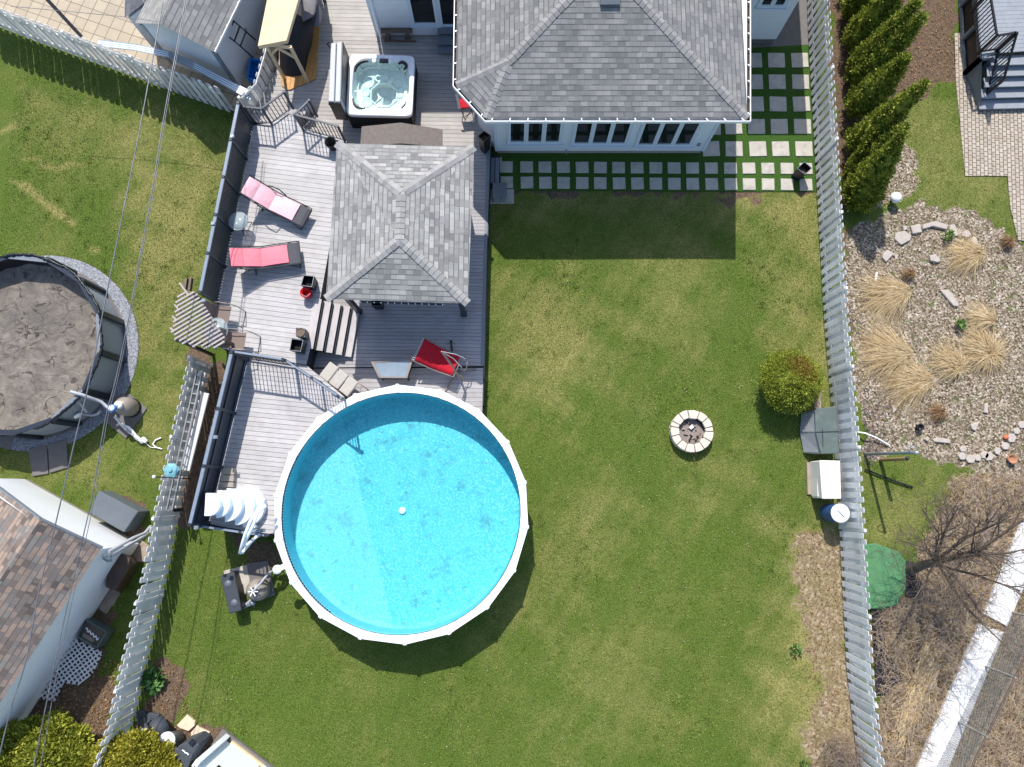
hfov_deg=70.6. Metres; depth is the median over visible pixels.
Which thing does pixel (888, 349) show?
ornamental grass
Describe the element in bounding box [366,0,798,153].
house
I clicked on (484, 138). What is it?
planter
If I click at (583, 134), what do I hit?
window
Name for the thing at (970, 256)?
ornamental grass
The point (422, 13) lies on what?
patio door window
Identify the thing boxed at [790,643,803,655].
plant
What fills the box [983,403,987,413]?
garden stone
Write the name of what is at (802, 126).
paving slab
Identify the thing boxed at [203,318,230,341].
side table
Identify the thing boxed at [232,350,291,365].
railing
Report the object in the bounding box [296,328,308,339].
planter
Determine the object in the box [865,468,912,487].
hose
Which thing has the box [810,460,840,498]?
storage box
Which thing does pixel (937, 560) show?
bare tree
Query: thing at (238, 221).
side table
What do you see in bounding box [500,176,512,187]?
paving slab
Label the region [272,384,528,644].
swimming pool
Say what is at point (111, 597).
paving slab
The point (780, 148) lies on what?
paving slab
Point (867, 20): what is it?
cedar tree
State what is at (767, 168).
paving slab
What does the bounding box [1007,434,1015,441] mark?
garden stone
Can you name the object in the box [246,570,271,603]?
pool filter
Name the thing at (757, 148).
paving slab
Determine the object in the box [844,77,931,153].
cedar tree
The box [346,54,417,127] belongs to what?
hot tub
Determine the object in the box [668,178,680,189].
paving slab
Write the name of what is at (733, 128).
paving slab
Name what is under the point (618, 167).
paving slab
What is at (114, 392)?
power line
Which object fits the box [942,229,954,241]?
plant
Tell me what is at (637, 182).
paving slab
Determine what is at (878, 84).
cedar tree
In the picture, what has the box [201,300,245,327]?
patio chair
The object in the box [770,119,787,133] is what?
paving slab
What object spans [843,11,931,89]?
cedar tree
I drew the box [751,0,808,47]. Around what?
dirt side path
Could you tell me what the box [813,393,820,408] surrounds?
paving slab
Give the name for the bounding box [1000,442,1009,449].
garden stone
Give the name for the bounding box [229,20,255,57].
metal rack
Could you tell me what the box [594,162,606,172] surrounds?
paving slab
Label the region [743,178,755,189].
paving slab
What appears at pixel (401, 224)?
gazebo
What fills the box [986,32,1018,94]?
railing
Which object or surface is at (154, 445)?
loose hose
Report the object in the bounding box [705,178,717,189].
paving slab
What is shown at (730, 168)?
paving slab
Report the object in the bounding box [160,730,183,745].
garbage can
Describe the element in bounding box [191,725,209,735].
stepping stone
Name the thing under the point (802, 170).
planter
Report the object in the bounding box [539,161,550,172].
paving slab
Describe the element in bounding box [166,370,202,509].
extension ladder
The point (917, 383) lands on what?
ornamental grass
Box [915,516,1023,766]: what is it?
concrete path
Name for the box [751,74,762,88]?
paving slab
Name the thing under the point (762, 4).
window
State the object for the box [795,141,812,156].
paving slab
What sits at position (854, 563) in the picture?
picket fence
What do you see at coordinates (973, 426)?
garden stone
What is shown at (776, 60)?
paving slab
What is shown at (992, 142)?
brick patio
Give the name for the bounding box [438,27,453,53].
door steps
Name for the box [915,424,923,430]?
flower pot
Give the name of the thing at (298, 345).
planter
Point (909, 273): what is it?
ornamental grass
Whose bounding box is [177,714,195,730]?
stepping stone
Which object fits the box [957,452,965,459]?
garden stone
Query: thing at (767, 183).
paving slab
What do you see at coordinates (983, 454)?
garden stone
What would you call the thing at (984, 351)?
ornamental grass
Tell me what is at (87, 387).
power line
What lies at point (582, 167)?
paving slab
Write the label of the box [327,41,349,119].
hot tub cover
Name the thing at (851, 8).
cedar tree
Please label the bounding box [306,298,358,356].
deck stairs
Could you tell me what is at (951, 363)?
ornamental grass
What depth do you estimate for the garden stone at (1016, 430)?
22.97 m
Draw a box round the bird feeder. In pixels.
[163,463,179,476]
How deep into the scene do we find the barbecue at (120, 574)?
21.57 m
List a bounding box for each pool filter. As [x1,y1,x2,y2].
[108,397,140,416]
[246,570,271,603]
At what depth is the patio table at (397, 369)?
22.18 m
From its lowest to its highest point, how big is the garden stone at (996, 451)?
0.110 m
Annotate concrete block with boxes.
[220,482,235,486]
[221,475,235,481]
[223,468,235,474]
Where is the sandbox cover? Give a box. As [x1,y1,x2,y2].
[858,543,905,608]
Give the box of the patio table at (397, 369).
[371,360,414,380]
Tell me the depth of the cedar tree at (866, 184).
22.60 m
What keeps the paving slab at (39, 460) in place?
on the lawn at (920, 204)
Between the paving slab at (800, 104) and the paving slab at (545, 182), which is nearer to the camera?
the paving slab at (545, 182)
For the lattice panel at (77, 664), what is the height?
0.022 m
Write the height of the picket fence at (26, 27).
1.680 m
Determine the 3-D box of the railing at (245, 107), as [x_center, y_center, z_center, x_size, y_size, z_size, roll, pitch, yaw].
[-7.569,-8.546,22.674,1.372,1.020,0.345,-22,82,-3]
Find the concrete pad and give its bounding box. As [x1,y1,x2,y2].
[490,189,513,203]
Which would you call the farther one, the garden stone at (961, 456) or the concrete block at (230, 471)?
the garden stone at (961, 456)
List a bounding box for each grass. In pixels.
[847,253,930,333]
[852,300,914,406]
[879,344,938,429]
[898,264,918,283]
[922,328,980,387]
[924,399,949,425]
[932,213,989,288]
[949,317,1014,386]
[957,290,998,338]
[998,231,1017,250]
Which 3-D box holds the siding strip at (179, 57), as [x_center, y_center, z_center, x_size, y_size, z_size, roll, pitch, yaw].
[-10.967,-10.502,23.529,5.415,0.170,0.392,20,82,3]
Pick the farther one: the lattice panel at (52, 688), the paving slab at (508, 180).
the paving slab at (508, 180)
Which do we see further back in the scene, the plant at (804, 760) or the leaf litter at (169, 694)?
the leaf litter at (169, 694)
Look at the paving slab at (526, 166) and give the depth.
24.26 m
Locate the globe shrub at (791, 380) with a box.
[753,346,825,417]
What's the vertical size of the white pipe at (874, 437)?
0.270 m
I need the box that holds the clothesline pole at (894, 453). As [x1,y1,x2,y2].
[864,445,918,454]
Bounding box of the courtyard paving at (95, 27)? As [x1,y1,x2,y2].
[0,0,278,109]
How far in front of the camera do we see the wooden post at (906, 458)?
21.98 m
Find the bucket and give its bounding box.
[300,287,311,298]
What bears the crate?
on the courtyard paving at (95, 27)
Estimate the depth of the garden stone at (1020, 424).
23.01 m
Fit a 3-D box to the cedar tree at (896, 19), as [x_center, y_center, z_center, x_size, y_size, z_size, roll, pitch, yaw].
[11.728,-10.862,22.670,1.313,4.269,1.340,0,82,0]
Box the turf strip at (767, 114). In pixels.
[491,45,816,191]
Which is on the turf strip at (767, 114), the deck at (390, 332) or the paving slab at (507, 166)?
the paving slab at (507, 166)
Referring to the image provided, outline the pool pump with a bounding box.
[243,600,255,608]
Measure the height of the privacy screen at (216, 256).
1.340 m
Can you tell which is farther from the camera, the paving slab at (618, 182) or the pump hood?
the paving slab at (618, 182)
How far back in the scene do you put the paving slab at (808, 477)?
22.77 m
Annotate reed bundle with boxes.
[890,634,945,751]
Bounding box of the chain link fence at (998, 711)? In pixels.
[937,611,1023,766]
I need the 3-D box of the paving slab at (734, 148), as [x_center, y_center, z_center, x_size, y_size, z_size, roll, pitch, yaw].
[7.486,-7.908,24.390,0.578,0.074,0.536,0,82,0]
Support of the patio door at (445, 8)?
in the house
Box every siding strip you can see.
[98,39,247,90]
[98,41,246,90]
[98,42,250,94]
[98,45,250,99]
[99,43,250,95]
[101,44,250,96]
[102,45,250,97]
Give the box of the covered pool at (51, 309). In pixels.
[0,253,125,439]
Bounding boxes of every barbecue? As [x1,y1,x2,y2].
[106,553,139,592]
[279,0,322,75]
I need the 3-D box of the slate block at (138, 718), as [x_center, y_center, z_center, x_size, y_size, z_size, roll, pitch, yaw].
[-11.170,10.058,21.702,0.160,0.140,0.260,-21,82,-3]
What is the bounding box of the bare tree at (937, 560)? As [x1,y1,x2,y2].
[866,472,1023,681]
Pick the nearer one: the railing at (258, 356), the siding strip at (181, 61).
the railing at (258, 356)
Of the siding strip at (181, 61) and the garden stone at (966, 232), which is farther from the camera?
the garden stone at (966, 232)
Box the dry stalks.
[871,472,1023,766]
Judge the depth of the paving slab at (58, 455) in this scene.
22.88 m
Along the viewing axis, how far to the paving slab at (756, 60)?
24.82 m
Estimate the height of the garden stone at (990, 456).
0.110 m
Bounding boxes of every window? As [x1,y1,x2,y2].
[406,0,440,27]
[506,123,564,145]
[569,123,634,146]
[633,123,703,147]
[754,0,789,9]
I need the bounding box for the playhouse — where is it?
[192,728,273,766]
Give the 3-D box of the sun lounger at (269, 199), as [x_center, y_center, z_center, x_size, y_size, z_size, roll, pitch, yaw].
[-7.231,-5.561,22.298,2.012,0.870,0.776,26,83,4]
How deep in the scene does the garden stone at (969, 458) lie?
22.85 m
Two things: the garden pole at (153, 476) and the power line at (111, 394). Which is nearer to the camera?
the power line at (111, 394)
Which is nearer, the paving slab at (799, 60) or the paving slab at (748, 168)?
the paving slab at (748, 168)
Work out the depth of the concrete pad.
24.12 m
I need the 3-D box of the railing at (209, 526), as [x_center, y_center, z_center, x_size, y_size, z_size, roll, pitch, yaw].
[-8.004,4.273,21.019,1.969,0.610,0.088,8,82,1]
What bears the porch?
on the brick patio
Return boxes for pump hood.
[220,570,246,613]
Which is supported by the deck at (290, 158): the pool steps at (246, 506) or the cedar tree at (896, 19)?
the pool steps at (246, 506)
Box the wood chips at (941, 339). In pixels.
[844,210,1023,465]
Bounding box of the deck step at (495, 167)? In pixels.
[490,155,499,182]
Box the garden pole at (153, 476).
[152,475,190,478]
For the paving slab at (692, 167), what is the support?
on the turf strip at (767, 114)
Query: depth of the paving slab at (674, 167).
24.26 m
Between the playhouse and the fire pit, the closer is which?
the playhouse
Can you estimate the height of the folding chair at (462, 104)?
0.960 m
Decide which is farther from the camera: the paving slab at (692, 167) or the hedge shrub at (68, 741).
the paving slab at (692, 167)
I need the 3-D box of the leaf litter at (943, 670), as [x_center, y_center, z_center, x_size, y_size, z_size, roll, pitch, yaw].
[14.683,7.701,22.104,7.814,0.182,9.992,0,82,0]
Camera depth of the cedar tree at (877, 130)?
23.02 m
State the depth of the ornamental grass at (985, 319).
23.37 m
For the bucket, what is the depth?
22.14 m
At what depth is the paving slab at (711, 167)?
24.26 m
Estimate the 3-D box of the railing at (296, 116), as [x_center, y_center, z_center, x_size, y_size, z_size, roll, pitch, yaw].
[-5.922,-8.254,22.632,1.485,1.020,0.651,16,82,2]
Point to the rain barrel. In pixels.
(838, 513)
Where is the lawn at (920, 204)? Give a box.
[0,0,1023,766]
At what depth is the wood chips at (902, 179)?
24.21 m
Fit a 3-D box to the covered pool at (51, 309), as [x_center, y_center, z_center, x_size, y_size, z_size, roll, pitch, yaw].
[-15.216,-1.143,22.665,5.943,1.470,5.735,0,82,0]
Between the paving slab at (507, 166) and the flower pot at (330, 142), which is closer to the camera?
the flower pot at (330, 142)
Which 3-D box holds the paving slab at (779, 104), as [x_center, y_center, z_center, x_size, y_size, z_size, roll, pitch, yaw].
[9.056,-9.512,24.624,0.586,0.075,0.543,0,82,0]
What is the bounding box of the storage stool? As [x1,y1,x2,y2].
[492,183,506,201]
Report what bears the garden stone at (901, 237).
on the lawn at (920, 204)
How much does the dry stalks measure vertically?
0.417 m
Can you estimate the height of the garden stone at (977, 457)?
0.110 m
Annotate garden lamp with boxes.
[890,192,901,202]
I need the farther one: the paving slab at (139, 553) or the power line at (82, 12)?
the paving slab at (139, 553)
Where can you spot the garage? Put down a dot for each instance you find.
(28, 511)
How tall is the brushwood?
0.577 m
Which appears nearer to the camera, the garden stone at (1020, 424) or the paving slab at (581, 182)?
the garden stone at (1020, 424)
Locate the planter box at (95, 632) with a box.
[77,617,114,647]
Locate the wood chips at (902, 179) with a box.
[878,144,920,207]
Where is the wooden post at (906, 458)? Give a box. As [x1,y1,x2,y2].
[879,456,908,461]
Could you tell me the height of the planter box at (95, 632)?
0.440 m
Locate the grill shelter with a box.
[258,0,319,89]
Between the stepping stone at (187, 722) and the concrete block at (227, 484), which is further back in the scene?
the stepping stone at (187, 722)
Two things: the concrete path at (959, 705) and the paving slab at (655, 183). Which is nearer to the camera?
the concrete path at (959, 705)
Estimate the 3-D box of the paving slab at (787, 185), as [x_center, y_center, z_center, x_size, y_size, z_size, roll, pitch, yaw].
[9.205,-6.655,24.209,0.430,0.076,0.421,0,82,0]
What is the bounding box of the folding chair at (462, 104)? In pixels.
[455,94,472,119]
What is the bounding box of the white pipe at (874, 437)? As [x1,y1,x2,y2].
[857,431,889,444]
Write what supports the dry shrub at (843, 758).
on the lawn at (920, 204)
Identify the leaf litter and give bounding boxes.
[27,657,126,744]
[139,656,196,738]
[792,528,855,766]
[871,471,1023,766]
[898,0,956,93]
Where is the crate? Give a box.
[247,58,262,84]
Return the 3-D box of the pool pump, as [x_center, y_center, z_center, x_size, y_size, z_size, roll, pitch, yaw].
[-8.035,6.743,22.090,0.417,0.200,0.180,-19,82,-3]
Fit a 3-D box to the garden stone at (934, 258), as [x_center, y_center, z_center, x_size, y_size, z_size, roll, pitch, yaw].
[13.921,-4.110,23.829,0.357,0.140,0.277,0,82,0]
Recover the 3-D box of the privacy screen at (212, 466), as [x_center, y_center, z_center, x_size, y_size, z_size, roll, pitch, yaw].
[-8.498,1.601,21.028,0.090,1.340,5.034,10,82,1]
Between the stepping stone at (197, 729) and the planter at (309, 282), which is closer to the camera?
the stepping stone at (197, 729)
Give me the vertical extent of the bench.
0.490 m
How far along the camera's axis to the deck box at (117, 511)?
21.99 m
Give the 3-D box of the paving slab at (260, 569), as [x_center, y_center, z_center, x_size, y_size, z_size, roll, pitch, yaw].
[-7.767,6.118,22.353,0.795,0.100,1.210,-9,82,-1]
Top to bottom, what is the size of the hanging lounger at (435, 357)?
1.971 m
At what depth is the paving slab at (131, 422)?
23.04 m
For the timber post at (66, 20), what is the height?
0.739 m
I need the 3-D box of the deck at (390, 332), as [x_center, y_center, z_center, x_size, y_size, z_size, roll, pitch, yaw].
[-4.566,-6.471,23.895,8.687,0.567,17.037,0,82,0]
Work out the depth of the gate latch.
20.71 m
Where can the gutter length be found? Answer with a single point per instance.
(196, 429)
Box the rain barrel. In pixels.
[820,503,849,522]
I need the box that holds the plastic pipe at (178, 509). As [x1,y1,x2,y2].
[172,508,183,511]
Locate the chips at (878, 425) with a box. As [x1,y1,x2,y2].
[864,388,897,465]
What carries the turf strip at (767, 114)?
on the lawn at (920, 204)
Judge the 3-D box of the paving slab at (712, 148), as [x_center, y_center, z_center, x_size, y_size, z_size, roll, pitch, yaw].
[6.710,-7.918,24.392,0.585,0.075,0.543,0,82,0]
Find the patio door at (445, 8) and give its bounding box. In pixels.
[436,0,453,26]
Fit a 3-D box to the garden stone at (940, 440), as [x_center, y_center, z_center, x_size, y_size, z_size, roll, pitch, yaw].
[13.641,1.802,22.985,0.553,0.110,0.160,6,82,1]
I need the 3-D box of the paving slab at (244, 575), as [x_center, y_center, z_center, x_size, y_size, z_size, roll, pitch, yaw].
[-8.427,6.271,22.325,0.741,0.110,1.186,-13,82,-2]
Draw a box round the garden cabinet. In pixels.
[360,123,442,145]
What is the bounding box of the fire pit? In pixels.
[669,410,713,452]
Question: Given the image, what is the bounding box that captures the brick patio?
[953,33,1023,240]
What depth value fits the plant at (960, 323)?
23.32 m
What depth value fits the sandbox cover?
22.27 m
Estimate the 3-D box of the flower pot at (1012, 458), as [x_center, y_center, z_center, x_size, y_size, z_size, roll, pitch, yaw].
[15.774,2.382,22.815,0.300,0.120,0.295,0,82,0]
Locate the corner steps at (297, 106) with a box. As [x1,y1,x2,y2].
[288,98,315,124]
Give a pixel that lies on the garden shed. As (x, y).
(208, 31)
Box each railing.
[199,524,272,536]
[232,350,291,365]
[243,91,293,124]
[285,359,345,400]
[293,99,345,141]
[970,0,1016,54]
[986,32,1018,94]
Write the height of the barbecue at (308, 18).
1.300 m
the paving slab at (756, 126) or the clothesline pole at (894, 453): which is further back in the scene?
the paving slab at (756, 126)
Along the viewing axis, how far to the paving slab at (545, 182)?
24.18 m
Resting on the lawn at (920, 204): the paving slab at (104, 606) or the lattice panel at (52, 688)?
the paving slab at (104, 606)
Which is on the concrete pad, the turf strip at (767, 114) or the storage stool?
the storage stool
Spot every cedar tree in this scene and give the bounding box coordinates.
[839,0,870,23]
[840,0,904,53]
[841,50,913,118]
[841,123,886,178]
[841,127,909,213]
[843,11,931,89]
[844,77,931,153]
[845,0,924,77]
[846,121,911,172]
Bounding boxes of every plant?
[140,665,165,694]
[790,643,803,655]
[800,757,810,766]
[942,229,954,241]
[955,318,966,328]
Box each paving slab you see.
[28,445,48,475]
[48,440,68,472]
[98,599,111,613]
[104,394,146,438]
[104,589,119,605]
[133,540,149,561]
[224,565,249,595]
[246,560,274,599]
[500,161,512,172]
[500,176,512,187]
[520,161,532,172]
[521,176,532,188]
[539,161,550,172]
[539,177,551,188]
[557,161,569,172]
[557,177,569,188]
[575,162,588,172]
[576,177,587,188]
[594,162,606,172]
[594,177,606,188]
[612,162,624,172]
[613,177,625,188]
[630,162,643,172]
[631,177,643,188]
[649,162,661,173]
[649,177,661,189]
[667,162,680,173]
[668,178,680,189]
[686,162,698,173]
[686,178,698,189]
[703,141,719,155]
[705,162,717,173]
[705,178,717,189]
[714,123,720,134]
[724,162,736,173]
[724,178,737,189]
[725,123,742,133]
[725,141,742,156]
[742,163,755,173]
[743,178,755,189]
[748,119,764,133]
[749,141,766,156]
[751,53,761,67]
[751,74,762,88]
[751,97,763,110]
[761,163,774,173]
[762,178,774,190]
[768,53,784,67]
[768,74,785,88]
[769,96,786,111]
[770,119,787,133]
[771,141,789,156]
[780,163,793,173]
[780,179,793,190]
[791,53,808,67]
[792,74,808,88]
[792,96,810,111]
[794,119,810,133]
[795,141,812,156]
[799,163,812,173]
[799,179,812,190]
[806,462,810,494]
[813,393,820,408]
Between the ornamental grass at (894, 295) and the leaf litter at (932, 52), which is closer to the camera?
the ornamental grass at (894, 295)
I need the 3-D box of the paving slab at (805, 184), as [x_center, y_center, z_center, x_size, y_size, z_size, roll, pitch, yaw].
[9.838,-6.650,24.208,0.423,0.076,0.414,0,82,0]
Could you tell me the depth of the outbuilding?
23.15 m
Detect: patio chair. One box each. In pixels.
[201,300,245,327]
[216,327,260,353]
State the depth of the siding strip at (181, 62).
23.43 m
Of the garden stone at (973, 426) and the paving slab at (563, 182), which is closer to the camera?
the garden stone at (973, 426)
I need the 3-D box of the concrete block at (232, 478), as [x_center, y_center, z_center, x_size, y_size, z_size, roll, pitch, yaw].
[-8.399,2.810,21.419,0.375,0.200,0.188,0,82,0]
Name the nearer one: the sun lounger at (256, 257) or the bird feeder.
the bird feeder
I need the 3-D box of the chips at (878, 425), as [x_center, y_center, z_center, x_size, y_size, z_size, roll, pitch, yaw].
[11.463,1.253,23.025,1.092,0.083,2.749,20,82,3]
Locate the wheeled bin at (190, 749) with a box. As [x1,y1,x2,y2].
[174,731,210,766]
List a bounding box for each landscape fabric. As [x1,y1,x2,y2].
[872,610,901,694]
[905,560,924,597]
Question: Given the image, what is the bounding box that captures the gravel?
[12,255,138,450]
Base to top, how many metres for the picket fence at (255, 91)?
1.420 m
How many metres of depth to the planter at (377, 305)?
22.72 m
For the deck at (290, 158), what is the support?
on the lawn at (920, 204)
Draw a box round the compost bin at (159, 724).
[149,715,170,737]
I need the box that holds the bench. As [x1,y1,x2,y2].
[381,28,415,41]
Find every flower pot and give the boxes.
[324,136,335,150]
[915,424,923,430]
[1007,454,1017,463]
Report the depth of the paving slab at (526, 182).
24.18 m
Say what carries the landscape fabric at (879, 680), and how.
on the lawn at (920, 204)
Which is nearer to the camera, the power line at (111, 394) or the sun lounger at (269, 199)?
the power line at (111, 394)
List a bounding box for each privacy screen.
[187,350,248,526]
[198,101,254,304]
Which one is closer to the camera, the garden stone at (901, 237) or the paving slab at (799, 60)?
the garden stone at (901, 237)
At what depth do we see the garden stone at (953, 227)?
23.93 m
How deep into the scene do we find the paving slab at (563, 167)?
24.26 m
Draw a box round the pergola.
[170,277,253,356]
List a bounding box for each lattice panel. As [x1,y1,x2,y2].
[38,671,62,700]
[54,639,101,684]
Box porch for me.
[958,0,1023,109]
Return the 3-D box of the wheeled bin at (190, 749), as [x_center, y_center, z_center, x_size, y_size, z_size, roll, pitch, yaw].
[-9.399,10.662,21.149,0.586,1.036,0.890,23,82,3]
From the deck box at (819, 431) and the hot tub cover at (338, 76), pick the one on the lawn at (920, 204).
the deck box at (819, 431)
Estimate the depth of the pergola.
20.92 m
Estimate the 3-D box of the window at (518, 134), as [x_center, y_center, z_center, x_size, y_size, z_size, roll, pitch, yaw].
[0.732,-7.964,22.483,1.855,2.209,0.104,0,82,0]
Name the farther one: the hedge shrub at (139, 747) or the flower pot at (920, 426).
the flower pot at (920, 426)
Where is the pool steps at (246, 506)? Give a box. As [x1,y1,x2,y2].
[204,485,266,553]
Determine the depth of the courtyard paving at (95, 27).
25.03 m
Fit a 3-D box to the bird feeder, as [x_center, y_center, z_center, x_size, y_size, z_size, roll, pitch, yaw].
[-9.829,2.546,21.150,0.450,0.812,0.390,0,82,0]
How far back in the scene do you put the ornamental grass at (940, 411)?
22.93 m
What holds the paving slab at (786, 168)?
on the turf strip at (767, 114)
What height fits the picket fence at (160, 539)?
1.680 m
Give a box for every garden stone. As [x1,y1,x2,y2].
[881,250,892,261]
[894,231,910,244]
[909,224,921,233]
[921,221,946,229]
[928,254,940,262]
[932,437,949,442]
[939,290,958,306]
[948,224,958,236]
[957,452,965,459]
[959,446,966,451]
[960,230,970,237]
[965,455,974,462]
[970,422,978,430]
[974,455,980,460]
[980,451,987,458]
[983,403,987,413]
[985,452,993,460]
[993,448,1000,454]
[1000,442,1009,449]
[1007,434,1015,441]
[1013,428,1019,433]
[1017,421,1023,427]
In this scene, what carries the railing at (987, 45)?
on the porch
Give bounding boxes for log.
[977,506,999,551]
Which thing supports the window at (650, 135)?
in the house
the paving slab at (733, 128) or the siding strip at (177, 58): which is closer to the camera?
the siding strip at (177, 58)
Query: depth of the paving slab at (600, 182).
24.18 m
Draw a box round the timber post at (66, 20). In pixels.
[46,0,82,37]
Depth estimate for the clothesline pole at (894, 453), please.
21.06 m
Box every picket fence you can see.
[0,8,234,111]
[93,355,212,766]
[237,47,278,113]
[807,0,884,766]
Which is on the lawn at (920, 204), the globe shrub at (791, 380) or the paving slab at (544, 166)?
the globe shrub at (791, 380)
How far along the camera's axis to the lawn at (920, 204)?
22.93 m
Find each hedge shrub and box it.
[0,706,94,766]
[77,726,181,766]
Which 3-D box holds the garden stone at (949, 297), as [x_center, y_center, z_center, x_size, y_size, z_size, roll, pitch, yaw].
[14.329,-2.820,23.656,0.243,0.110,0.750,-36,83,-5]
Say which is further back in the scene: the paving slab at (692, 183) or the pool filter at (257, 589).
the paving slab at (692, 183)
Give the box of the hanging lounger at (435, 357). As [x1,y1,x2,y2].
[411,336,475,390]
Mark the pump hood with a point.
(236, 600)
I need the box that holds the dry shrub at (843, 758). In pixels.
[807,727,881,766]
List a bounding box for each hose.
[113,415,147,443]
[146,437,161,449]
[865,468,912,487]
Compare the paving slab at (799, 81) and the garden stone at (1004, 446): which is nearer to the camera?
the garden stone at (1004, 446)
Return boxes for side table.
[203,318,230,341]
[229,212,250,234]
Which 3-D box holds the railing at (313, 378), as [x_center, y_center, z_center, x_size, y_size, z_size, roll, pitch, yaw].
[-5.774,-0.084,21.374,1.972,1.160,0.115,34,83,5]
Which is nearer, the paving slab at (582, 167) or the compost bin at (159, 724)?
the compost bin at (159, 724)
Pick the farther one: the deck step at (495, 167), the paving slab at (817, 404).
the deck step at (495, 167)
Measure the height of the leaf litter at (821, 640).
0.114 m
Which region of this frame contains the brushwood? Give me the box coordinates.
[867,463,1023,766]
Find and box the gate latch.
[251,528,265,532]
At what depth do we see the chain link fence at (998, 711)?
21.11 m
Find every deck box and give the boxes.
[90,491,148,531]
[800,407,838,453]
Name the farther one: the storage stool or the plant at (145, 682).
the storage stool
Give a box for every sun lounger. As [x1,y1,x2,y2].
[228,241,301,274]
[239,175,311,229]
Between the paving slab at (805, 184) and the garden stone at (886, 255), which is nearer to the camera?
the garden stone at (886, 255)
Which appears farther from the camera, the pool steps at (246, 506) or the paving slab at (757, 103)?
the paving slab at (757, 103)
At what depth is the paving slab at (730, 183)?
24.18 m
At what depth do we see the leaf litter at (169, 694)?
21.85 m
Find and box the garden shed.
[135,0,266,84]
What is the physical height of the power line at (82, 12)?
0.016 m
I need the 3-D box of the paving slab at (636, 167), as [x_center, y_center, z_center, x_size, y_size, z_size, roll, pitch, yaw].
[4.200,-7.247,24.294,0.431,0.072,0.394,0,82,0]
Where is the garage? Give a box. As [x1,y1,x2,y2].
[0,478,151,729]
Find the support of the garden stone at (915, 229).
on the lawn at (920, 204)
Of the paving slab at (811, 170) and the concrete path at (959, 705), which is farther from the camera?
the paving slab at (811, 170)
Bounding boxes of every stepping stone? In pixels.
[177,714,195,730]
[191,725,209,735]
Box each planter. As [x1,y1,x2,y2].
[289,338,306,353]
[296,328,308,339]
[301,275,317,290]
[371,300,383,309]
[478,131,490,153]
[791,161,811,180]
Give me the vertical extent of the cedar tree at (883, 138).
3.226 m
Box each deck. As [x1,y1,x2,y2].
[209,113,347,534]
[251,0,491,422]
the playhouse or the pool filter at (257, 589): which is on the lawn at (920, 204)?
the playhouse
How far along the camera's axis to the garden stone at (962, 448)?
22.89 m
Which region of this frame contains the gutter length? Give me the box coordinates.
[182,392,209,470]
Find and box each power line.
[0,0,162,752]
[11,6,157,21]
[33,0,185,766]
[40,1,186,766]
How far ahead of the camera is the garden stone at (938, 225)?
23.94 m
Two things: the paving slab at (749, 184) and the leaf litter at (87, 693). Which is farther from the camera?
the paving slab at (749, 184)
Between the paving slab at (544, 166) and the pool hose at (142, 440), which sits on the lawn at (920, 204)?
the pool hose at (142, 440)
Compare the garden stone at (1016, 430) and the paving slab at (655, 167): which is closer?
the garden stone at (1016, 430)
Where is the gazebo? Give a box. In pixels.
[323,140,476,316]
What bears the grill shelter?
on the deck at (390, 332)
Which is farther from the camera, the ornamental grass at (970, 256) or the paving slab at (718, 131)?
the paving slab at (718, 131)

